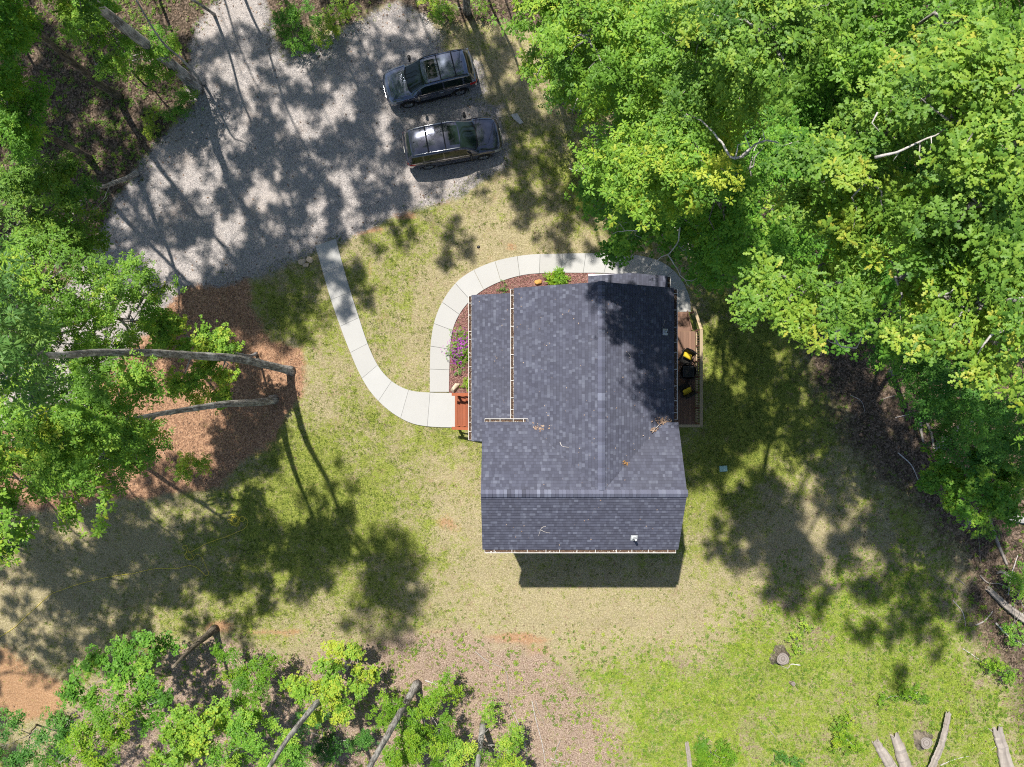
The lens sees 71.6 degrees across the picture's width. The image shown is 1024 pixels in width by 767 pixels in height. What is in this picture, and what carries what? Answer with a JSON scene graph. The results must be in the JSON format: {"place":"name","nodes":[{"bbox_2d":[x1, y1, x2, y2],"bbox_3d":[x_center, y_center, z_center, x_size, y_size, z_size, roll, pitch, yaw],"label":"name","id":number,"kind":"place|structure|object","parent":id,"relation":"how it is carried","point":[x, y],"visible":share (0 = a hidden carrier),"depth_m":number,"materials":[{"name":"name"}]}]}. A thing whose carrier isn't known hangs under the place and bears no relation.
{"place":"outdoors","nodes":[
{"label":"outdoors","id":0,"kind":"place"},
{"bbox_2d":[0,0,509,420],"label":"driveway","id":1,"kind":"structure","parent":0,"point":[387,57],"depth_m":35.95,"materials":[{"name":"grey gravel"}]},
{"bbox_2d":[382,48,478,107],"bbox_3d":[-4.095,-15.151,35.055,4.670,1.777,2.350,-14,90,0],"label":"parked suv","id":2,"kind":"object","parent":1,"relation":"on","point":[435,76],"visible":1,"depth_m":34.70,"materials":[{"name":"paint"}]},
{"bbox_2d":[402,112,501,169],"bbox_3d":[-2.955,-11.979,35.037,4.870,1.812,2.400,-10,90,0],"label":"parked suv","id":3,"kind":"object","parent":1,"relation":"on","point":[430,146],"visible":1,"depth_m":34.60,"materials":[{"name":"black paint"}]},
{"bbox_2d":[0,0,1023,766],"bbox_3d":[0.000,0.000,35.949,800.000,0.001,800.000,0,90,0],"label":"ground","id":4,"kind":"structure","parent":0,"point":[32,692],"depth_m":35.95,"materials":[{"name":"green plant"}]},
{"bbox_2d":[0,404,16,485],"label":"tall tree","id":5,"kind":"object","parent":4,"relation":"on","point":[6,481],"visible":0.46,"depth_m":22.08,"materials":[{"name":"green plant"}]},
{"bbox_2d":[0,526,31,569],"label":"understory tree","id":6,"kind":"object","parent":4,"relation":"on","point":[8,549],"visible":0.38,"depth_m":27.16,"materials":[{"name":"green plant"}]},
{"bbox_2d":[0,705,77,766],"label":"sapling","id":7,"kind":"object","parent":4,"relation":"on","point":[24,755],"visible":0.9,"depth_m":31.61,"materials":[{"name":"green plant"}]},
{"bbox_2d":[0,58,93,171],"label":"maple tree","id":8,"kind":"object","parent":4,"relation":"on","point":[19,132],"visible":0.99,"depth_m":24.20,"materials":[{"name":"green plant"}]},
{"bbox_2d":[0,399,117,567],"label":"tall tree","id":9,"kind":"object","parent":4,"relation":"on","point":[66,512],"visible":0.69,"depth_m":23.92,"materials":[{"name":"green plant"}]},
{"bbox_2d":[0,0,123,100],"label":"maple tree","id":10,"kind":"object","parent":4,"relation":"on","point":[18,26],"visible":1,"depth_m":22.03,"materials":[{"name":"green plant"}]},
{"bbox_2d":[0,139,139,278],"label":"oak tree","id":11,"kind":"object","parent":4,"relation":"on","point":[31,183],"visible":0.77,"depth_m":27.41,"materials":[{"name":"green plant"}]},
{"bbox_2d":[0,399,175,520],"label":"maple tree","id":12,"kind":"object","parent":4,"relation":"on","point":[13,499],"visible":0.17,"depth_m":25.07,"materials":[{"name":"green plant"}]},
{"bbox_2d":[44,696,134,766],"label":"sapling","id":13,"kind":"object","parent":4,"relation":"on","point":[106,728],"visible":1,"depth_m":29.83,"materials":[{"name":"green plant"}]},
{"bbox_2d":[0,217,187,396],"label":"maple tree","id":14,"kind":"object","parent":4,"relation":"on","point":[69,313],"visible":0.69,"depth_m":24.80,"materials":[{"name":"green plant"}]},
{"bbox_2d":[53,629,186,739],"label":"sapling","id":15,"kind":"object","parent":4,"relation":"on","point":[126,652],"visible":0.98,"depth_m":31.29,"materials":[{"name":"green plant"}]},
{"bbox_2d":[58,0,181,88],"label":"understory tree","id":16,"kind":"object","parent":4,"relation":"on","point":[153,54],"visible":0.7,"depth_m":31.53,"materials":[{"name":"green plant"}]},
{"bbox_2d":[0,514,247,636],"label":"garden hose","id":17,"kind":"object","parent":4,"relation":"on","point":[169,568],"visible":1,"depth_m":35.91,"materials":[{"name":"rubber"}]},
{"bbox_2d":[44,0,215,44],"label":"tall tree","id":18,"kind":"object","parent":4,"relation":"on","point":[88,8],"visible":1,"depth_m":22.39,"materials":[{"name":"green plant"}]},
{"bbox_2d":[0,346,278,510],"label":"tall tree","id":19,"kind":"object","parent":4,"relation":"on","point":[72,411],"visible":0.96,"depth_m":21.21,"materials":[{"name":"green plant"}]},
{"bbox_2d":[89,0,202,94],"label":"tall tree","id":20,"kind":"object","parent":4,"relation":"on","point":[186,77],"visible":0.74,"depth_m":31.23,"materials":[{"name":"grey plant"}]},
{"bbox_2d":[0,236,295,418],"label":"tall tree","id":21,"kind":"object","parent":4,"relation":"on","point":[16,349],"visible":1,"depth_m":15.27,"materials":[{"name":"green plant"}]},
{"bbox_2d":[140,105,162,140],"bbox_3d":[-18.026,-13.058,35.597,1.073,0.956,1.824,18,90,0],"label":"shrub","id":22,"kind":"object","parent":4,"relation":"on","point":[148,128],"visible":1,"depth_m":35.45,"materials":[{"name":"green plant"}]},
{"bbox_2d":[136,0,205,85],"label":"slim tree","id":23,"kind":"object","parent":4,"relation":"on","point":[203,83],"visible":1,"depth_m":32.24,"materials":[{"name":"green plant"}]},
{"bbox_2d":[156,85,203,123],"bbox_3d":[-16.424,-13.762,35.413,2.445,1.325,1.528,-37,90,0],"label":"shrub","id":24,"kind":"object","parent":4,"relation":"on","point":[184,97],"visible":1,"depth_m":35.17,"materials":[{"name":"green plant"}]},
{"bbox_2d":[141,698,232,766],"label":"sapling","id":25,"kind":"object","parent":4,"relation":"on","point":[192,747],"visible":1,"depth_m":30.69,"materials":[{"name":"green plant"}]},
{"bbox_2d":[165,450,213,485],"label":"understory tree","id":26,"kind":"object","parent":4,"relation":"on","point":[195,463],"visible":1,"depth_m":33.69,"materials":[{"name":"green plant"}]},
{"bbox_2d":[133,305,257,415],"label":"young maple","id":27,"kind":"object","parent":4,"relation":"on","point":[167,322],"visible":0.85,"depth_m":30.73,"materials":[{"name":"green plant"}]},
{"bbox_2d":[171,624,219,668],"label":"broken tree","id":28,"kind":"object","parent":4,"relation":"on","point":[212,630],"visible":1,"depth_m":34.41,"materials":[{"name":"brown plant"}]},
{"bbox_2d":[209,638,283,711],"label":"sapling","id":29,"kind":"object","parent":4,"relation":"on","point":[242,673],"visible":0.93,"depth_m":32.98,"materials":[{"name":"green plant"}]},
{"bbox_2d":[203,695,312,766],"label":"sapling","id":30,"kind":"object","parent":4,"relation":"on","point":[247,719],"visible":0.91,"depth_m":31.23,"materials":[{"name":"green plant"}]},
{"bbox_2d":[271,0,322,55],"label":"shrub","id":31,"kind":"object","parent":4,"relation":"on","point":[291,12],"visible":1,"depth_m":34.86,"materials":[{"name":"green plant"}]},
{"bbox_2d":[267,661,349,766],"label":"leaning tree","id":32,"kind":"object","parent":4,"relation":"on","point":[306,715],"visible":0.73,"depth_m":30.01,"materials":[{"name":"grey plant"}]},
{"bbox_2d":[278,639,382,731],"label":"sapling","id":33,"kind":"object","parent":4,"relation":"on","point":[330,685],"visible":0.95,"depth_m":32.48,"materials":[{"name":"green plant"}]},
{"bbox_2d":[310,0,359,49],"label":"shrub","id":34,"kind":"object","parent":4,"relation":"on","point":[330,21],"visible":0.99,"depth_m":35.03,"materials":[{"name":"green plant"}]},
{"bbox_2d":[292,705,379,766],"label":"sapling","id":35,"kind":"object","parent":4,"relation":"on","point":[319,749],"visible":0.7,"depth_m":34.62,"materials":[{"name":"green plant"}]},
{"bbox_2d":[367,679,421,766],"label":"leaning tree","id":36,"kind":"object","parent":4,"relation":"on","point":[416,685],"visible":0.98,"depth_m":31.93,"materials":[{"name":"grey plant"}]},
{"bbox_2d":[365,666,465,766],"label":"sapling","id":37,"kind":"object","parent":4,"relation":"on","point":[417,730],"visible":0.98,"depth_m":32.96,"materials":[{"name":"green plant"}]},
{"bbox_2d":[415,0,490,26],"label":"shrub","id":38,"kind":"object","parent":4,"relation":"on","point":[444,8],"visible":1,"depth_m":35.06,"materials":[{"name":"green plant"}]},
{"bbox_2d":[452,393,467,429],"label":"wooden steps","id":39,"kind":"structure","parent":4,"relation":"on","point":[461,411],"depth_m":35.62,"materials":[{"name":"orange wood"}]},
{"bbox_2d":[462,0,470,15],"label":"tall tree","id":40,"kind":"object","parent":4,"relation":"on","point":[466,10],"visible":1,"depth_m":35.35,"materials":[{"name":"grey plant"}]},
{"bbox_2d":[475,721,486,766],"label":"leaning tree","id":41,"kind":"object","parent":4,"relation":"on","point":[482,728],"visible":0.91,"depth_m":34.03,"materials":[{"name":"grey plant"}]},
{"bbox_2d":[438,696,530,766],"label":"sapling","id":42,"kind":"object","parent":4,"relation":"on","point":[456,758],"visible":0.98,"depth_m":33.46,"materials":[{"name":"green plant"}]},
{"bbox_2d":[315,239,690,426],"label":"walkway","id":43,"kind":"structure","parent":4,"relation":"on","point":[413,407],"depth_m":35.88,"materials":[{"name":"concrete"}]},
{"bbox_2d":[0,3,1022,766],"bbox_3d":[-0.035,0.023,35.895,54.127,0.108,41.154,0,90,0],"label":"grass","id":44,"kind":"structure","parent":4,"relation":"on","point":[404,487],"depth_m":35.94,"materials":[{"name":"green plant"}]},
{"bbox_2d":[0,0,1023,766],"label":"ground cover","id":45,"kind":"object","parent":4,"relation":"on","point":[654,688],"visible":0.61,"depth_m":35.88,"materials":[{"name":"green plant"}]},
{"bbox_2d":[511,113,523,123],"bbox_3d":[0.258,-13.397,35.924,0.320,0.050,0.696,-34,90,0],"label":"flat stone","id":46,"kind":"object","parent":4,"relation":"on","point":[516,117],"visible":1,"depth_m":35.90,"materials":[{"name":"grey stone"}]},
{"bbox_2d":[449,273,594,392],"bbox_3d":[0.117,-3.171,35.919,9.497,0.001,4.304,-32,90,0],"label":"flower bed","id":47,"kind":"object","parent":4,"relation":"on","point":[489,291],"visible":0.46,"depth_m":35.92,"materials":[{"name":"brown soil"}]},
{"bbox_2d":[440,321,467,372],"bbox_3d":[-2.733,-1.795,35.649,1.772,0.864,2.310,33,90,0],"label":"flowering shrub","id":48,"kind":"object","parent":47,"relation":"on","point":[458,354],"visible":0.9,"depth_m":35.56,"materials":[{"name":"purple plant"}]},
{"bbox_2d":[451,383,459,392],"bbox_3d":[-2.855,0.188,35.786,0.254,0.279,0.573,40,90,0],"label":"boulder","id":49,"kind":"object","parent":47,"relation":"on","point":[454,388],"visible":1,"depth_m":35.72,"materials":[{"name":"beige stone"}]},
{"bbox_2d":[542,266,571,284],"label":"shrub","id":50,"kind":"object","parent":47,"relation":"on","point":[553,278],"visible":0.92,"depth_m":35.60,"materials":[{"name":"green plant"}]},
{"bbox_2d":[532,701,544,760],"bbox_3d":[1.365,17.628,35.925,0.102,0.056,3.183,-12,90,0],"label":"fallen branch","id":51,"kind":"object","parent":4,"relation":"on","point":[538,729],"visible":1,"depth_m":35.92,"materials":[{"name":"beige wood"}]},
{"bbox_2d":[486,0,655,109],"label":"oak tree","id":52,"kind":"object","parent":4,"relation":"on","point":[559,32],"visible":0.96,"depth_m":18.09,"materials":[{"name":"green plant"}]},
{"bbox_2d":[468,273,687,552],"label":"house","id":53,"kind":"structure","parent":4,"relation":"on","point":[534,481],"depth_m":28.58,"materials":[{"name":"grey"}]},
{"bbox_2d":[479,297,671,539],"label":"leaf litter","id":54,"kind":"object","parent":53,"relation":"on","point":[661,420],"visible":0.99,"depth_m":28.99,"materials":[{"name":"brown plant"}]},
{"bbox_2d":[533,40,642,116],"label":"understory tree","id":55,"kind":"object","parent":4,"relation":"on","point":[548,97],"visible":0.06,"depth_m":32.09,"materials":[{"name":"green plant"}]},
{"bbox_2d":[572,0,730,146],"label":"oak tree","id":56,"kind":"object","parent":4,"relation":"on","point":[653,48],"visible":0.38,"depth_m":16.73,"materials":[{"name":"green plant"}]},
{"bbox_2d":[567,165,741,297],"bbox_3d":[5.651,-5.482,29.082,6.675,14.154,5.502,-13,90,0],"label":"maple tree","id":57,"kind":"object","parent":4,"relation":"on","point":[620,245],"visible":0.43,"depth_m":24.27,"materials":[{"name":"green plant"}]},
{"bbox_2d":[580,23,735,199],"bbox_3d":[6.203,-10.444,30.840,6.872,10.549,7.930,0,90,0],"label":"understory tree","id":58,"kind":"object","parent":4,"relation":"on","point":[607,132],"depth_m":29.00,"materials":[{"name":"green plant"}]},
{"bbox_2d":[562,29,798,232],"bbox_3d":[5.679,-7.618,25.877,9.406,20.524,5.251,-33,90,0],"label":"oak tree","id":59,"kind":"object","parent":4,"relation":"on","point":[671,152],"visible":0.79,"depth_m":17.71,"materials":[{"name":"green plant"}]},
{"bbox_2d":[674,306,702,426],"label":"back deck","id":60,"kind":"structure","parent":4,"relation":"on","point":[686,407],"depth_m":35.25,"materials":[{"name":"brown wood"}]},
{"bbox_2d":[678,381,696,398],"bbox_3d":[8.524,0.331,34.747,0.664,1.015,0.722,-28,90,0],"label":"patio chair","id":61,"kind":"object","parent":60,"relation":"on","point":[684,386],"visible":0.86,"depth_m":34.66,"materials":[{"name":"wicker"}]},
{"bbox_2d":[678,348,696,365],"bbox_3d":[8.548,-1.312,34.747,0.664,1.015,0.722,28,90,0],"label":"patio chair","id":62,"kind":"object","parent":60,"relation":"on","point":[682,359],"visible":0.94,"depth_m":34.61,"materials":[{"name":"wicker"}]},
{"bbox_2d":[679,362,697,380],"bbox_3d":[8.638,-0.587,34.998,0.912,0.509,0.912,0,90,0],"label":"fire pit table","id":63,"kind":"object","parent":60,"relation":"on","point":[687,372],"visible":1,"depth_m":34.76,"materials":[{"name":"black metal"}]},
{"bbox_2d":[685,741,691,766],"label":"fallen log","id":64,"kind":"object","parent":4,"relation":"on","point":[688,756],"visible":1,"depth_m":35.77,"materials":[{"name":"brown wood"}]},
{"bbox_2d":[693,732,741,766],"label":"shrub","id":65,"kind":"object","parent":4,"relation":"on","point":[703,747],"visible":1,"depth_m":35.28,"materials":[{"name":"green plant"}]},
{"bbox_2d":[719,465,726,471],"bbox_3d":[10.684,4.304,35.899,0.400,0.101,0.300,-4,90,0],"label":"utility box","id":66,"kind":"object","parent":4,"relation":"on","point":[723,468],"visible":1,"depth_m":35.85,"materials":[{"name":"green plastic"}]},
{"bbox_2d":[619,0,839,74],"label":"understory tree","id":67,"kind":"object","parent":4,"relation":"on","point":[715,28],"depth_m":26.24,"materials":[{"name":"green plant"}]},
{"bbox_2d":[653,108,826,299],"bbox_3d":[7.635,-6.335,28.033,5.883,16.265,7.082,20,90,0],"label":"maple tree","id":68,"kind":"object","parent":4,"relation":"on","point":[729,242],"visible":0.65,"depth_m":21.17,"materials":[{"name":"green plant"}]},
{"bbox_2d":[649,0,861,150],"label":"oak tree","id":69,"kind":"object","parent":4,"relation":"on","point":[748,73],"visible":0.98,"depth_m":14.06,"materials":[{"name":"green plant"}]},
{"bbox_2d":[768,644,790,664],"bbox_3d":[13.550,13.717,35.742,1.176,0.434,1.068,0,90,0],"label":"tree stump","id":70,"kind":"object","parent":4,"relation":"on","point":[781,655],"visible":1,"depth_m":35.73,"materials":[{"name":"beige wood"}]},
{"bbox_2d":[771,748,805,766],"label":"shrub","id":71,"kind":"object","parent":4,"relation":"on","point":[793,762],"visible":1,"depth_m":35.52,"materials":[{"name":"green plant"}]},
{"bbox_2d":[702,12,890,210],"bbox_3d":[10.947,-9.884,29.324,9.469,13.697,6.355,-29,90,0],"label":"oak tree","id":72,"kind":"object","parent":4,"relation":"on","point":[811,116],"visible":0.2,"depth_m":23.54,"materials":[{"name":"green plant"}]},
{"bbox_2d":[785,616,815,655],"bbox_3d":[14.438,12.725,35.722,1.240,0.710,2.044,33,90,0],"label":"shrub","id":73,"kind":"object","parent":4,"relation":"on","point":[793,635],"visible":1,"depth_m":35.55,"materials":[{"name":"green plant"}]},
{"bbox_2d":[725,233,887,355],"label":"oak tree","id":74,"kind":"object","parent":4,"relation":"on","point":[810,289],"visible":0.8,"depth_m":15.33,"materials":[{"name":"green plant"}]},
{"bbox_2d":[828,711,869,761],"bbox_3d":[16.550,17.744,35.542,1.934,1.069,2.416,-27,90,0],"label":"shrub","id":75,"kind":"object","parent":4,"relation":"on","point":[845,738],"visible":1,"depth_m":35.35,"materials":[{"name":"green plant"}]},
{"bbox_2d":[758,24,950,273],"bbox_3d":[11.091,-7.847,24.315,13.646,23.755,3.627,-41,90,0],"label":"oak tree","id":76,"kind":"object","parent":4,"relation":"on","point":[834,195],"visible":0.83,"depth_m":14.20,"materials":[{"name":"green plant"}]},
{"bbox_2d":[775,104,938,246],"bbox_3d":[14.059,-8.544,30.764,7.934,10.655,7.690,0,90,0],"label":"understory tree","id":77,"kind":"object","parent":4,"relation":"on","point":[902,168],"visible":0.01,"depth_m":26.64,"materials":[{"name":"green plant"}]},
{"bbox_2d":[746,169,1008,381],"bbox_3d":[13.564,-3.753,29.277,11.692,13.753,7.423,0,90,0],"label":"oak tree","id":78,"kind":"object","parent":4,"relation":"on","point":[889,281],"visible":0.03,"depth_m":24.08,"materials":[{"name":"green plant"}]},
{"bbox_2d":[872,739,897,766],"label":"fallen log","id":79,"kind":"object","parent":4,"relation":"on","point":[885,756],"visible":1,"depth_m":35.78,"materials":[{"name":"brown wood"}]},
{"bbox_2d":[768,0,1023,130],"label":"oak tree","id":80,"kind":"object","parent":4,"relation":"on","point":[868,50],"visible":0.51,"depth_m":20.94,"materials":[{"name":"green plant"}]},
{"bbox_2d":[890,732,912,766],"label":"fallen log","id":81,"kind":"object","parent":4,"relation":"on","point":[902,757],"visible":1,"depth_m":35.75,"materials":[{"name":"brown wood"}]},
{"bbox_2d":[877,679,930,710],"bbox_3d":[19.694,15.542,35.579,2.806,0.991,1.524,0,90,0],"label":"shrub","id":82,"kind":"object","parent":4,"relation":"on","point":[907,691],"visible":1,"depth_m":35.53,"materials":[{"name":"green plant"}]},
{"bbox_2d":[912,729,932,750],"bbox_3d":[20.790,18.051,35.752,1.083,0.414,1.130,0,90,0],"label":"tree stump","id":83,"kind":"object","parent":4,"relation":"on","point":[923,739],"visible":1,"depth_m":35.75,"materials":[{"name":"beige wood"}]},
{"bbox_2d":[827,220,1023,403],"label":"oak tree","id":84,"kind":"object","parent":4,"relation":"on","point":[942,323],"visible":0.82,"depth_m":12.84,"materials":[{"name":"green plant"}]},
{"bbox_2d":[926,422,934,448],"bbox_3d":[21.210,2.722,35.894,0.204,0.141,1.573,-15,90,0],"label":"fallen log","id":85,"kind":"object","parent":4,"relation":"on","point":[931,433],"visible":0.68,"depth_m":35.85,"materials":[{"name":"grey wood"}]},
{"bbox_2d":[848,100,1023,305],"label":"oak tree","id":86,"kind":"object","parent":4,"relation":"on","point":[947,211],"visible":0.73,"depth_m":12.31,"materials":[{"name":"green plant"}]},
{"bbox_2d":[928,711,950,766],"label":"fallen log","id":87,"kind":"object","parent":4,"relation":"on","point":[936,756],"visible":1,"depth_m":35.47,"materials":[{"name":"brown wood"}]},
{"bbox_2d":[915,439,968,511],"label":"maple sapling","id":88,"kind":"object","parent":4,"relation":"on","point":[946,472],"visible":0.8,"depth_m":29.56,"materials":[{"name":"green plant"}]},
{"bbox_2d":[862,306,1023,481],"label":"maple tree","id":89,"kind":"object","parent":4,"relation":"on","point":[946,407],"visible":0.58,"depth_m":26.50,"materials":[{"name":"green plant"}]},
{"bbox_2d":[871,4,1023,241],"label":"oak tree","id":90,"kind":"object","parent":4,"relation":"on","point":[979,84],"visible":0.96,"depth_m":11.77,"materials":[{"name":"green plant"}]},
{"bbox_2d":[891,1,1023,224],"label":"understory tree","id":91,"kind":"object","parent":4,"relation":"on","point":[939,116],"depth_m":26.28,"materials":[{"name":"green plant"}]},
{"bbox_2d":[898,142,1023,450],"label":"tall tree","id":92,"kind":"object","parent":4,"relation":"on","point":[902,247],"visible":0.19,"depth_m":13.54,"materials":[{"name":"green plant"}]},
{"bbox_2d":[957,510,972,528],"bbox_3d":[22.960,6.888,35.802,0.973,0.314,1.031,0,90,0],"label":"tree stump","id":93,"kind":"object","parent":4,"relation":"on","point":[963,524],"visible":0.31,"depth_m":35.85,"materials":[{"name":"brown wood"}]},
{"bbox_2d":[938,441,1023,538],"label":"maple sapling","id":94,"kind":"object","parent":4,"relation":"on","point":[1003,500],"visible":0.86,"depth_m":28.89,"materials":[{"name":"green plant"}]},
{"bbox_2d":[971,523,1003,545],"bbox_3d":[23.738,7.532,35.617,1.825,0.914,1.321,22,90,0],"label":"shrub","id":95,"kind":"object","parent":4,"relation":"on","point":[993,533],"visible":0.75,"depth_m":35.42,"materials":[{"name":"green plant"}]},
{"bbox_2d":[989,515,1007,564],"bbox_3d":[24.529,7.910,35.882,0.213,0.174,2.646,-21,90,0],"label":"fallen log","id":96,"kind":"object","parent":4,"relation":"on","point":[1001,551],"visible":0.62,"depth_m":35.83,"materials":[{"name":"grey wood"}]},
{"bbox_2d":[976,12,1023,236],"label":"tall tree","id":97,"kind":"object","parent":4,"relation":"on","point":[1008,36],"visible":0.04,"depth_m":13.87,"materials":[{"name":"green plant"}]},
{"bbox_2d":[980,656,1022,692],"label":"shrub","id":98,"kind":"object","parent":4,"relation":"on","point":[994,667],"visible":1,"depth_m":35.20,"materials":[{"name":"green plant"}]},
{"bbox_2d":[992,724,1013,766],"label":"fallen log","id":99,"kind":"object","parent":4,"relation":"on","point":[1004,757],"visible":1,"depth_m":35.77,"materials":[{"name":"brown wood"}]},
{"bbox_2d":[986,586,1023,622],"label":"fallen log","id":100,"kind":"object","parent":4,"relation":"on","point":[1004,604],"visible":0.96,"depth_m":35.69,"materials":[{"name":"grey wood"}]},
{"bbox_2d":[1001,558,1023,650],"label":"shrub","id":101,"kind":"object","parent":4,"relation":"on","point":[1020,580],"visible":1,"depth_m":34.68,"materials":[{"name":"green plant"}]},
{"bbox_2d":[0,0,1023,766],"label":"fallen leaves","id":102,"kind":"object","parent":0,"point":[456,486],"depth_m":35.93,"materials":[{"name":"brown plant"}]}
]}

